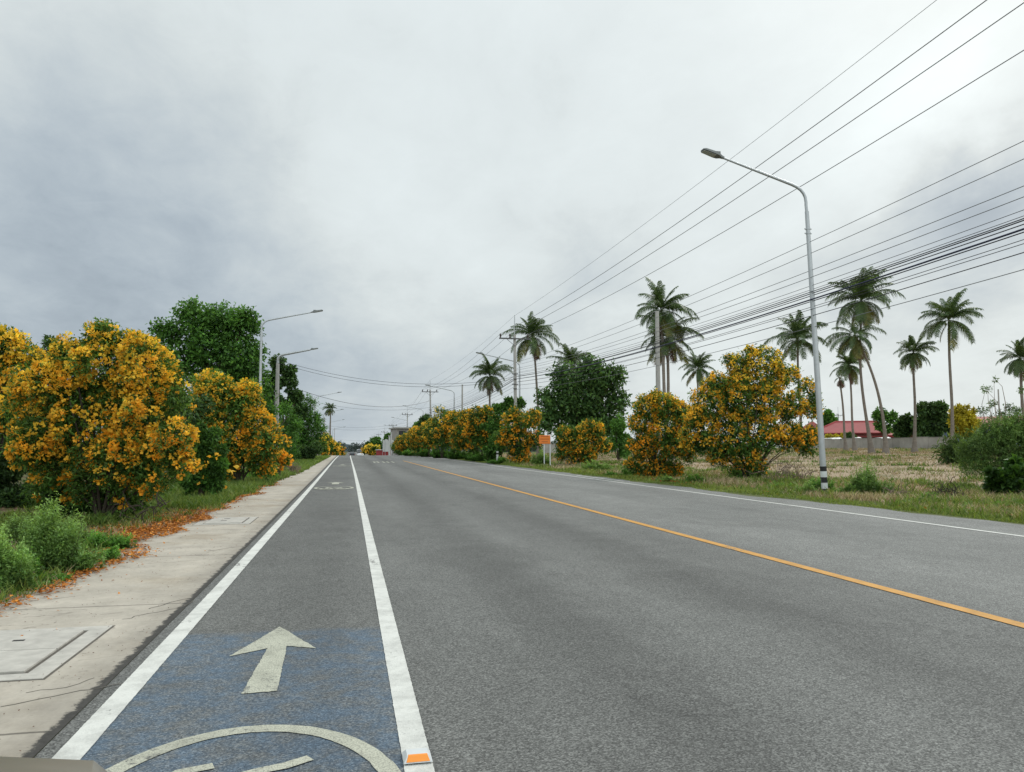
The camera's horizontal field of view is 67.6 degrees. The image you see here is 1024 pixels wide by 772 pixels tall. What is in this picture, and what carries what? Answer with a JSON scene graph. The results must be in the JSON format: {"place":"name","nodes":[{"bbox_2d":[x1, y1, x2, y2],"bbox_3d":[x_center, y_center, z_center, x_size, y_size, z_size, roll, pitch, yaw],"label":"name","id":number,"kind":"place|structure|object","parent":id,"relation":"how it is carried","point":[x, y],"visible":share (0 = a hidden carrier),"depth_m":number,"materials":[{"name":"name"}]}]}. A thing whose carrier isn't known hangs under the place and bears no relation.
{"place":"outdoors","nodes":[
{"label":"outdoors","id":0,"kind":"place"},
{"bbox_2d":[0,466,309,604],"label":"verge grass","id":1,"kind":"structure","parent":0,"point":[13,592],"depth_m":13.40,"materials":[{"name":"plant"}]},
{"bbox_2d":[0,455,338,757],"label":"pavement","id":2,"kind":"structure","parent":0,"point":[180,574],"depth_m":6.19,"materials":[{"name":"concrete"}]},
{"bbox_2d":[0,756,106,771],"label":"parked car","id":3,"kind":"object","parent":2,"relation":"on","point":[15,764],"visible":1,"depth_m":1.22,"materials":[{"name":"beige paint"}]},
{"bbox_2d":[0,625,115,681],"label":"drain cover","id":4,"kind":"object","parent":2,"relation":"on","point":[26,654],"visible":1,"depth_m":4.82,"materials":[{"name":"concrete"}]},
{"bbox_2d":[193,517,257,524],"bbox_3d":[-4.930,2.332,13.225,0.910,0.032,1.310,1,-5,-12],"label":"drain cover","id":5,"kind":"object","parent":2,"relation":"on","point":[231,520],"visible":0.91,"depth_m":13.05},
{"bbox_2d":[0,447,1023,757],"bbox_3d":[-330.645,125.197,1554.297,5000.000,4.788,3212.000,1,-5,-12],"label":"ground","id":6,"kind":"structure","parent":0,"point":[902,475],"depth_m":35.14,"materials":[{"name":"soil"}]},
{"bbox_2d":[0,322,48,450],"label":"flowering bush","id":7,"kind":"object","parent":6,"relation":"on","point":[15,343],"visible":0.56,"depth_m":17.32,"materials":[{"name":"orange plant"}]},
{"bbox_2d":[0,524,57,593],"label":"weed clump","id":8,"kind":"object","parent":6,"relation":"on","point":[14,566],"visible":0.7,"depth_m":6.82,"materials":[{"name":"green plant"}]},
{"bbox_2d":[0,449,60,507],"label":"dark shrub","id":9,"kind":"object","parent":6,"relation":"on","point":[10,492],"visible":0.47,"depth_m":15.95,"materials":[{"name":"green plant"}]},
{"bbox_2d":[16,546,72,582],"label":"weed clump","id":10,"kind":"object","parent":6,"relation":"on","point":[63,576],"visible":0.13,"depth_m":7.32,"materials":[{"name":"green plant"}]},
{"bbox_2d":[3,509,102,544],"bbox_3d":[-6.113,1.887,10.183,1.275,0.558,0.449,0,-5,2],"label":"weed clump","id":11,"kind":"object","parent":6,"relation":"on","point":[14,526],"visible":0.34,"depth_m":10.13,"materials":[{"name":"green plant"}]},
{"bbox_2d":[17,491,107,573],"bbox_3d":[-4.737,1.534,7.954,1.060,0.888,0.680,1,-5,-12],"label":"weed clump","id":12,"kind":"object","parent":6,"relation":"on","point":[52,543],"visible":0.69,"depth_m":7.81,"materials":[{"name":"green plant"}]},
{"bbox_2d":[38,486,135,517],"bbox_3d":[-7.652,2.110,13.882,1.848,0.733,0.605,0,-5,-4],"label":"dark shrub","id":13,"kind":"object","parent":6,"relation":"on","point":[67,511],"visible":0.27,"depth_m":13.75,"materials":[{"name":"green plant"}]},
{"bbox_2d":[0,317,201,517],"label":"flowering bush","id":14,"kind":"object","parent":6,"relation":"on","point":[68,376],"visible":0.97,"depth_m":13.26,"materials":[{"name":"yellow plant"}]},
{"bbox_2d":[81,530,137,549],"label":"weed clump","id":15,"kind":"object","parent":6,"relation":"on","point":[123,542],"visible":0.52,"depth_m":9.55,"materials":[{"name":"green plant"}]},
{"bbox_2d":[4,490,220,589],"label":"dead grass","id":16,"kind":"structure","parent":6,"relation":"on","point":[131,523],"depth_m":12.00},
{"bbox_2d":[112,490,170,522],"bbox_3d":[-6.148,1.999,12.592,0.942,0.548,0.761,1,-5,-12],"label":"brush pile","id":17,"kind":"object","parent":6,"relation":"on","point":[143,511],"visible":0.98,"depth_m":12.61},
{"bbox_2d":[0,477,291,609],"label":"fallen petals","id":18,"kind":"object","parent":6,"relation":"on","point":[174,528],"visible":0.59,"depth_m":11.22,"materials":[{"name":"plant"}]},
{"bbox_2d":[147,390,216,484],"bbox_3d":[-10.555,1.647,23.727,2.730,3.115,2.376,1,-5,-12],"label":"hedge shrub","id":19,"kind":"object","parent":6,"relation":"on","point":[202,405],"visible":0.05,"depth_m":23.89,"materials":[{"name":"green plant"}]},
{"bbox_2d":[177,420,239,496],"bbox_3d":[-7.537,1.843,18.477,1.540,2.056,0.982,-1,-5,11],"label":"green shrub","id":20,"kind":"object","parent":6,"relation":"on","point":[211,475],"visible":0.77,"depth_m":18.35,"materials":[{"name":"green plant"}]},
{"bbox_2d":[146,295,283,420],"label":"broad tree","id":21,"kind":"object","parent":6,"relation":"on","point":[223,336],"visible":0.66,"depth_m":52.35,"materials":[{"name":"green plant"}]},
{"bbox_2d":[146,455,330,508],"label":"tall grass","id":22,"kind":"structure","parent":6,"relation":"on","point":[308,463],"depth_m":20.25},
{"bbox_2d":[185,366,292,481],"bbox_3d":[-9.341,1.391,26.037,3.798,4.134,2.316,0,-5,3],"label":"flowering bush","id":23,"kind":"object","parent":6,"relation":"on","point":[243,432],"visible":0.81,"depth_m":25.61,"materials":[{"name":"yellow plant"}]},
{"bbox_2d":[271,448,293,474],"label":"flowering bush","id":24,"kind":"object","parent":6,"relation":"on","point":[284,459],"visible":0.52,"depth_m":30.91,"materials":[{"name":"orange plant"}]},
{"bbox_2d":[261,398,305,459],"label":"feathery tree","id":25,"kind":"object","parent":6,"relation":"on","point":[291,426],"visible":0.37,"depth_m":63.71,"materials":[{"name":"green plant"}]},
{"bbox_2d":[266,353,310,424],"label":"broad tree","id":26,"kind":"object","parent":6,"relation":"on","point":[288,379],"visible":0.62,"depth_m":71.67,"materials":[{"name":"green plant"}]},
{"bbox_2d":[258,310,322,423],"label":"street lamp","id":27,"kind":"object","parent":6,"relation":"on","point":[261,342],"visible":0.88,"depth_m":43.88,"materials":[{"name":"metal"}]},
{"bbox_2d":[275,348,317,429],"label":"street lamp","id":28,"kind":"object","parent":6,"relation":"on","point":[277,377],"visible":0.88,"depth_m":59.73,"materials":[{"name":"metal"}]},
{"bbox_2d":[291,440,323,458],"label":"dark shrub","id":29,"kind":"object","parent":6,"relation":"on","point":[313,449],"visible":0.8,"depth_m":69.71,"materials":[{"name":"green plant"}]},
{"bbox_2d":[288,393,329,453],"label":"feathery tree","id":30,"kind":"object","parent":6,"relation":"on","point":[307,436],"visible":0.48,"depth_m":73.76,"materials":[{"name":"green plant"}]},
{"bbox_2d":[403,424,429,454],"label":"flowering bush","id":31,"kind":"object","parent":6,"relation":"on","point":[408,440],"visible":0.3,"depth_m":99.50,"materials":[{"name":"yellow plant"}]},
{"bbox_2d":[411,415,438,456],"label":"flowering bush","id":32,"kind":"object","parent":6,"relation":"on","point":[416,433],"visible":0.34,"depth_m":91.45,"materials":[{"name":"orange plant"}]},
{"bbox_2d":[422,389,436,450],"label":"utility pole","id":33,"kind":"object","parent":6,"relation":"on","point":[429,391],"visible":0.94,"depth_m":120.46,"materials":[{"name":"concrete"}]},
{"bbox_2d":[431,216,1022,410],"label":"communication cable","id":34,"kind":"object","parent":33,"relation":"attached to","point":[808,290],"visible":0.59,"depth_m":21.96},
{"bbox_2d":[419,405,452,457],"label":"flowering bush","id":35,"kind":"object","parent":6,"relation":"on","point":[432,425],"visible":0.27,"depth_m":83.79,"materials":[{"name":"orange plant"}]},
{"bbox_2d":[431,409,464,458],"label":"flowering bush","id":36,"kind":"object","parent":6,"relation":"on","point":[448,420],"visible":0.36,"depth_m":76.24,"materials":[{"name":"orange plant"}]},
{"bbox_2d":[446,407,482,455],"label":"flowering bush","id":37,"kind":"object","parent":6,"relation":"on","point":[461,442],"visible":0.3,"depth_m":70.48,"materials":[{"name":"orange plant"}]},
{"bbox_2d":[460,404,496,456],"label":"flowering bush","id":38,"kind":"object","parent":6,"relation":"on","point":[475,419],"visible":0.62,"depth_m":65.44,"materials":[{"name":"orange plant"}]},
{"bbox_2d":[470,354,512,405],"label":"coconut palm","id":39,"kind":"object","parent":6,"relation":"on","point":[487,370],"visible":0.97,"depth_m":94.99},
{"bbox_2d":[480,395,526,459],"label":"green shrub","id":40,"kind":"object","parent":6,"relation":"on","point":[491,425],"visible":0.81,"depth_m":61.66,"materials":[{"name":"green plant"}]},
{"bbox_2d":[499,315,530,455],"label":"utility pole","id":41,"kind":"object","parent":6,"relation":"on","point":[514,338],"visible":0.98,"depth_m":61.62,"materials":[{"name":"concrete"}]},
{"bbox_2d":[388,0,986,425],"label":"power line","id":42,"kind":"object","parent":41,"relation":"attached to","point":[780,150],"visible":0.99,"depth_m":20.69,"materials":[{"name":"metal"}]},
{"bbox_2d":[394,2,1023,423],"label":"power line","id":43,"kind":"object","parent":41,"relation":"attached to","point":[820,142],"visible":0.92,"depth_m":20.79,"materials":[{"name":"metal"}]},
{"bbox_2d":[408,210,1022,426],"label":"communication cable","id":44,"kind":"object","parent":41,"relation":"attached to","point":[806,287],"visible":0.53,"depth_m":21.39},
{"bbox_2d":[410,197,1022,425],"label":"communication cable","id":45,"kind":"object","parent":41,"relation":"attached to","point":[804,279],"visible":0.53,"depth_m":21.60,"materials":[{"name":"rubber"}]},
{"bbox_2d":[410,159,1023,423],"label":"communication cable","id":46,"kind":"object","parent":41,"relation":"attached to","point":[805,255],"visible":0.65,"depth_m":21.59,"materials":[{"name":"rubber"}]},
{"bbox_2d":[413,141,1022,421],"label":"communication cable","id":47,"kind":"object","parent":41,"relation":"attached to","point":[806,243],"visible":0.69,"depth_m":21.51,"materials":[{"name":"rubber"}]},
{"bbox_2d":[429,220,1023,414],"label":"communication cable","id":48,"kind":"object","parent":41,"relation":"attached to","point":[807,294],"visible":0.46,"depth_m":21.55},
{"bbox_2d":[431,228,1023,413],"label":"communication cable","id":49,"kind":"object","parent":41,"relation":"attached to","point":[1013,232],"visible":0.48,"depth_m":21.33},
{"bbox_2d":[445,218,1023,409],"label":"communication cable","id":50,"kind":"object","parent":41,"relation":"attached to","point":[811,291],"visible":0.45,"depth_m":21.42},
{"bbox_2d":[457,243,1023,410],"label":"communication cable","id":51,"kind":"object","parent":41,"relation":"attached to","point":[811,309],"visible":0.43,"depth_m":21.48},
{"bbox_2d":[472,252,1023,407],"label":"communication cable","id":52,"kind":"object","parent":41,"relation":"attached to","point":[815,314],"visible":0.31,"depth_m":21.27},
{"bbox_2d":[479,232,1023,399],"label":"communication cable","id":53,"kind":"object","parent":41,"relation":"attached to","point":[823,297],"visible":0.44,"depth_m":20.97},
{"bbox_2d":[492,402,544,462],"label":"flowering bush","id":54,"kind":"object","parent":6,"relation":"on","point":[510,435],"visible":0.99,"depth_m":56.64,"materials":[{"name":"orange plant"}]},
{"bbox_2d":[501,311,559,454],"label":"coconut palm","id":55,"kind":"object","parent":6,"relation":"on","point":[524,346],"visible":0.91,"depth_m":87.30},
{"bbox_2d":[546,342,587,382],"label":"coconut palm","id":56,"kind":"object","parent":6,"relation":"on","point":[567,352],"visible":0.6,"depth_m":87.83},
{"bbox_2d":[551,416,612,464],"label":"flowering bush","id":57,"kind":"object","parent":6,"relation":"on","point":[572,450],"visible":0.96,"depth_m":50.64,"materials":[{"name":"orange plant"}]},
{"bbox_2d":[533,351,633,453],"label":"broad tree","id":58,"kind":"object","parent":6,"relation":"on","point":[570,404],"visible":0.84,"depth_m":77.11,"materials":[{"name":"green plant"}]},
{"bbox_2d":[604,413,630,460],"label":"green shrub","id":59,"kind":"object","parent":6,"relation":"on","point":[617,425],"visible":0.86,"depth_m":63.81,"materials":[{"name":"green plant"}]},
{"bbox_2d":[655,311,661,460],"bbox_3d":[7.215,0.373,37.703,0.277,8.200,0.277,-1,-5,10],"label":"utility pole","id":60,"kind":"object","parent":6,"relation":"on","point":[657,355],"visible":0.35,"depth_m":37.77,"materials":[{"name":"concrete"}]},
{"bbox_2d":[619,386,698,476],"bbox_3d":[6.335,2.003,32.534,3.547,4.106,1.803,-1,-5,9],"label":"flowering bush","id":61,"kind":"object","parent":6,"relation":"on","point":[658,410],"visible":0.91,"depth_m":32.25,"materials":[{"name":"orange plant"}]},
{"bbox_2d":[634,277,698,459],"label":"coconut palm","id":62,"kind":"object","parent":6,"relation":"on","point":[657,301],"visible":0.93,"depth_m":61.57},
{"bbox_2d":[639,312,703,393],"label":"coconut palm","id":63,"kind":"object","parent":6,"relation":"on","point":[676,350],"visible":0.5,"depth_m":63.15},
{"bbox_2d":[678,352,715,451],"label":"coconut palm","id":64,"kind":"object","parent":6,"relation":"on","point":[699,362],"visible":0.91,"depth_m":105.05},
{"bbox_2d":[456,457,1023,523],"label":"verge grass","id":65,"kind":"structure","parent":6,"relation":"on","point":[712,486],"depth_m":21.02,"materials":[{"name":"plant"}]},
{"bbox_2d":[495,447,996,493],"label":"field stubble","id":66,"kind":"object","parent":6,"relation":"on","point":[893,473],"visible":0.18,"depth_m":51.91,"materials":[{"name":"plant"}]},
{"bbox_2d":[676,343,825,478],"bbox_3d":[9.191,1.083,29.546,5.750,5.422,2.050,0,-5,4],"label":"flowering bush","id":67,"kind":"object","parent":6,"relation":"on","point":[723,393],"visible":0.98,"depth_m":29.22,"materials":[{"name":"yellow plant"}]},
{"bbox_2d":[505,447,996,489],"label":"field weeds","id":68,"kind":"object","parent":6,"relation":"on","point":[916,468],"visible":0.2,"depth_m":44.67,"materials":[{"name":"green plant"}]},
{"bbox_2d":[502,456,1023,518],"bbox_3d":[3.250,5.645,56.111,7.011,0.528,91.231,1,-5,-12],"label":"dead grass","id":69,"kind":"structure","parent":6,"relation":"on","point":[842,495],"depth_m":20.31,"materials":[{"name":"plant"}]},
{"bbox_2d":[701,148,827,490],"bbox_3d":[7.367,-1.811,22.096,3.827,10.046,0.420,1,-5,-12],"label":"street lamp","id":70,"kind":"object","parent":6,"relation":"on","point":[819,410],"visible":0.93,"depth_m":22.28,"materials":[{"name":"metal"}]},
{"bbox_2d":[524,459,1023,520],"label":"verge weeds","id":71,"kind":"object","parent":6,"relation":"on","point":[896,503],"visible":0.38,"depth_m":21.09,"materials":[{"name":"green plant"}]},
{"bbox_2d":[747,449,819,480],"bbox_3d":[10.011,2.934,27.971,2.693,1.239,1.975,0,-5,-1],"label":"brush pile","id":72,"kind":"object","parent":6,"relation":"on","point":[787,471],"visible":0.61,"depth_m":27.97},
{"bbox_2d":[763,310,827,453],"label":"coconut palm","id":73,"kind":"object","parent":6,"relation":"on","point":[799,337],"visible":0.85,"depth_m":81.39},
{"bbox_2d":[834,377,848,449],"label":"coconut palm","id":74,"kind":"object","parent":6,"relation":"on","point":[840,383],"visible":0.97,"depth_m":100.84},
{"bbox_2d":[829,347,865,450],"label":"coconut palm","id":75,"kind":"object","parent":6,"relation":"on","point":[848,370],"visible":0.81,"depth_m":97.85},
{"bbox_2d":[803,420,895,437],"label":"red roofed house","id":76,"kind":"structure","parent":6,"relation":"on","point":[834,427],"depth_m":150.34,"materials":[{"name":"tile"}]},
{"bbox_2d":[823,318,889,453],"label":"coconut palm","id":77,"kind":"object","parent":6,"relation":"on","point":[855,345],"visible":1,"depth_m":75.75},
{"bbox_2d":[831,455,896,494],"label":"weed clump","id":78,"kind":"object","parent":6,"relation":"on","point":[864,481],"visible":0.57,"depth_m":21.34,"materials":[{"name":"green plant"}]},
{"bbox_2d":[825,266,904,453],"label":"coconut palm","id":79,"kind":"object","parent":6,"relation":"on","point":[862,307],"visible":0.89,"depth_m":77.88,"materials":[{"name":"plant"}]},
{"bbox_2d":[810,437,949,448],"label":"field wall","id":80,"kind":"structure","parent":6,"relation":"on","point":[922,442],"depth_m":108.78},
{"bbox_2d":[870,406,899,436],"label":"tree","id":81,"kind":"object","parent":6,"relation":"on","point":[891,416],"visible":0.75,"depth_m":107.71,"materials":[{"name":"green plant"}]},
{"bbox_2d":[891,412,913,437],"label":"broad tree","id":82,"kind":"object","parent":6,"relation":"on","point":[901,428],"visible":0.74,"depth_m":121.31,"materials":[{"name":"green plant"}]},
{"bbox_2d":[893,335,939,452],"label":"coconut palm","id":83,"kind":"object","parent":6,"relation":"on","point":[913,361],"visible":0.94,"depth_m":78.82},
{"bbox_2d":[910,399,949,436],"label":"broad tree","id":84,"kind":"object","parent":6,"relation":"on","point":[932,417],"visible":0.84,"depth_m":117.09,"materials":[{"name":"green plant"}]},
{"bbox_2d":[917,288,984,439],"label":"coconut palm","id":85,"kind":"object","parent":6,"relation":"on","point":[948,309],"visible":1,"depth_m":73.88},
{"bbox_2d":[930,424,997,464],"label":"spiky shrub","id":86,"kind":"object","parent":6,"relation":"on","point":[947,455],"visible":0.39,"depth_m":43.93,"materials":[{"name":"green plant"}]},
{"bbox_2d":[946,403,981,437],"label":"golden tree","id":87,"kind":"object","parent":6,"relation":"on","point":[964,417],"visible":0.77,"depth_m":87.53,"materials":[{"name":"yellow plant"}]},
{"bbox_2d":[952,405,1023,477],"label":"feathery tree","id":88,"kind":"object","parent":6,"relation":"on","point":[1010,435],"visible":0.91,"depth_m":22.79,"materials":[{"name":"green plant"}]},
{"bbox_2d":[976,375,1023,461],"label":"wispy shrub","id":89,"kind":"object","parent":6,"relation":"on","point":[994,403],"visible":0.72,"depth_m":23.47,"materials":[{"name":"green plant"}]},
{"bbox_2d":[982,453,1023,495],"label":"broadleaf shrub","id":90,"kind":"object","parent":6,"relation":"on","point":[1009,474],"visible":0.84,"depth_m":19.44,"materials":[{"name":"green plant"}]},
{"bbox_2d":[996,337,1023,448],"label":"coconut palm","id":91,"kind":"object","parent":6,"relation":"on","point":[1017,364],"visible":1,"depth_m":69.54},
{"bbox_2d":[0,0,1023,446],"label":"sky","id":92,"kind":"structure","parent":0,"point":[417,175],"materials":[{"name":"grey"}]},
{"bbox_2d":[34,451,1023,771],"bbox_3d":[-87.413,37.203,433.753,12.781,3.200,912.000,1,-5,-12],"label":"road","id":93,"kind":"structure","parent":0,"point":[540,635],"depth_m":5.77,"materials":[{"name":"asphalt"}]},
{"bbox_2d":[51,455,339,759],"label":"edge line","id":94,"kind":"object","parent":93,"relation":"on","point":[83,739],"visible":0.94,"depth_m":4.45,"materials":[{"name":"white paint"}]},
{"bbox_2d":[80,622,404,771],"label":"bike lane paint","id":95,"kind":"object","parent":93,"relation":"on","point":[336,678],"visible":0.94,"depth_m":3.79,"materials":[{"name":"paint"}]},
{"bbox_2d":[173,755,313,771],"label":"bike symbol","id":96,"kind":"object","parent":95,"relation":"on","point":[291,763],"visible":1,"depth_m":3.06,"materials":[{"name":"paint"}]},
{"bbox_2d":[105,725,400,771],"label":"bike symbol ring","id":97,"kind":"object","parent":95,"relation":"on","point":[378,760],"visible":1,"depth_m":3.31,"materials":[{"name":"paint"}]},
{"bbox_2d":[230,627,314,693],"bbox_3d":[-1.480,1.660,4.729,0.513,0.001,1.510,1,-5,-12],"label":"lane arrow","id":98,"kind":"object","parent":95,"relation":"on","point":[266,676],"visible":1,"depth_m":4.68,"materials":[{"name":"paint"}]},
{"bbox_2d":[350,455,434,771],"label":"lane line","id":99,"kind":"object","parent":93,"relation":"on","point":[411,733],"visible":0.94,"depth_m":4.45,"materials":[{"name":"white paint"}]},
{"bbox_2d":[402,748,432,763],"bbox_3d":[-0.391,1.517,3.150,0.117,0.024,0.120,1,-5,-12],"label":"road stud","id":100,"kind":"object","parent":99,"relation":"on","point":[417,755],"visible":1,"depth_m":3.12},
{"bbox_2d":[405,461,1023,627],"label":"line","id":101,"kind":"object","parent":93,"relation":"on","point":[982,614],"visible":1,"depth_m":7.74,"materials":[{"name":"yellow paint"}]},
{"bbox_2d":[432,457,1023,536],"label":"edge line","id":102,"kind":"object","parent":93,"relation":"on","point":[805,507],"visible":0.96,"depth_m":15.35,"materials":[{"name":"white paint"}]},
{"bbox_3d":[12.681,-4.228,3.503,2.600,12.200,0.400,1,-5,-12],"label":"utility pole","id":103,"kind":"object","parent":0,"visible":0},
{"bbox_2d":[380,50,1023,434],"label":"power line","id":104,"kind":"object","parent":103,"relation":"attached to","point":[805,183],"visible":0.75,"depth_m":23.04,"materials":[{"name":"metal"}]},
{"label":"utility pole","id":105,"kind":"object","parent":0,"visible":0},
{"bbox_2d":[426,186,1023,413],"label":"communication cable","id":106,"kind":"object","parent":105,"relation":"attached to","point":[807,271],"visible":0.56,"depth_m":21.43,"materials":[{"name":"rubber"}]},
{"bbox_2d":[432,224,1023,411],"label":"communication cable","id":107,"kind":"object","parent":105,"relation":"attached to","point":[821,292],"visible":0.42,"depth_m":20.96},
{"bbox_2d":[473,239,1023,404],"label":"communication cable","id":108,"kind":"object","parent":105,"relation":"attached to","point":[809,307],"visible":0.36,"depth_m":21.38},
{"bbox_2d":[482,269,1023,406],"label":"communication cable","id":109,"kind":"object","parent":105,"relation":"attached to","point":[815,326],"visible":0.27,"depth_m":21.28,"materials":[{"name":"rubber"}]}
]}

